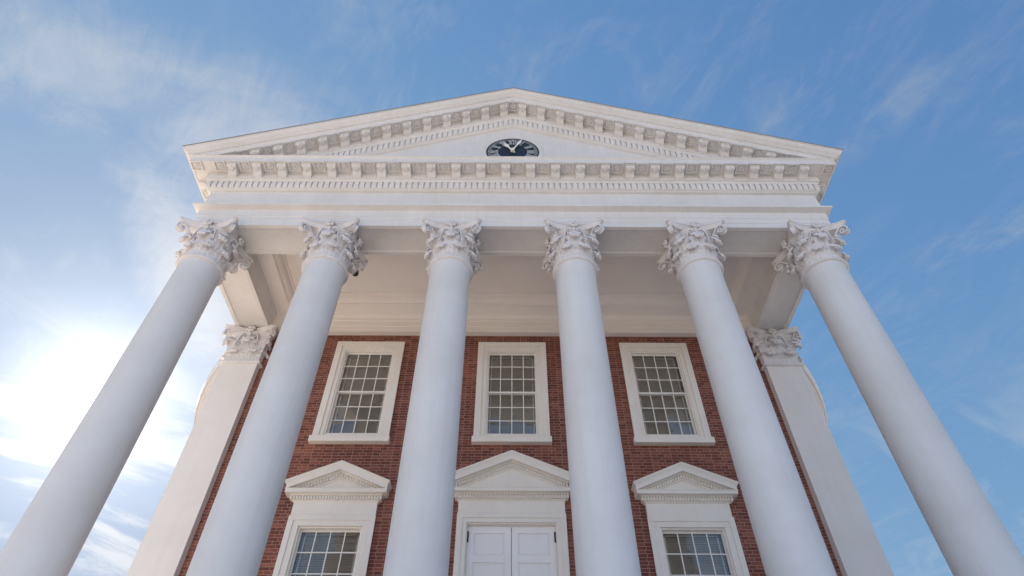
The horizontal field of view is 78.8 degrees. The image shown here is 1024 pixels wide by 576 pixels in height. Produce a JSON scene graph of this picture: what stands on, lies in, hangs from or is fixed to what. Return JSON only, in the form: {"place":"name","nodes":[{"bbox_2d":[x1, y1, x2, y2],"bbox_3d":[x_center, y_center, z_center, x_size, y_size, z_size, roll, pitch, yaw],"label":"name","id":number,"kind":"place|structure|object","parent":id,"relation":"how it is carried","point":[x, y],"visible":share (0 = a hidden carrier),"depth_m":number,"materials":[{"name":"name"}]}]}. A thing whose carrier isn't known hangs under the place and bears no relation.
{"place":"outdoors","nodes":[
{"label":"outdoors","id":0,"kind":"place"},
{"bbox_2d":[0,87,1023,575],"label":"columned building","id":1,"kind":"structure","parent":0,"point":[572,351],"depth_m":15.10,"materials":[{"name":"paint"}]},
{"bbox_2d":[272,460,391,575],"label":"window","id":2,"kind":"structure","parent":1,"relation":"in","point":[332,501],"depth_m":14.00,"materials":[{"name":"paint"}]},
{"bbox_2d":[352,264,358,276],"bbox_3d":[-4.108,-0.641,16.360,0.180,0.515,0.570,0,-47,0],"label":"security camera","id":3,"kind":"object","parent":1,"relation":"attached to","point":[356,273],"visible":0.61,"depth_m":16.32,"materials":[{"name":"black plastic"}]},
{"bbox_2d":[308,341,404,444],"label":"window","id":4,"kind":"structure","parent":1,"relation":"in","point":[358,401],"depth_m":16.80,"materials":[{"name":"paint"}]},
{"bbox_2d":[471,342,551,444],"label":"window","id":5,"kind":"structure","parent":1,"relation":"in","point":[512,403],"depth_m":16.80,"materials":[{"name":"paint"}]},
{"bbox_2d":[453,450,570,575],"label":"door","id":6,"kind":"structure","parent":1,"relation":"in","point":[495,495],"depth_m":14.01,"materials":[{"name":"paint"}]},
{"bbox_2d":[482,136,543,155],"bbox_3d":[0.019,-3.998,18.089,1.806,1.806,0.140,0,-47,0],"label":"pediment clock","id":7,"kind":"object","parent":1,"relation":"attached to","point":[512,146],"visible":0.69,"depth_m":18.29,"materials":[{"name":"paint"}]},
{"bbox_2d":[619,343,714,445],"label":"window","id":8,"kind":"structure","parent":1,"relation":"in","point":[666,406],"depth_m":16.80,"materials":[{"name":"paint"}]},
{"bbox_2d":[631,462,749,575],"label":"window","id":9,"kind":"structure","parent":1,"relation":"in","point":[687,506],"depth_m":14.02,"materials":[{"name":"paint"}]},
{"bbox_2d":[0,0,1023,575],"label":"sky","id":10,"kind":"structure","parent":0,"point":[101,101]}
]}

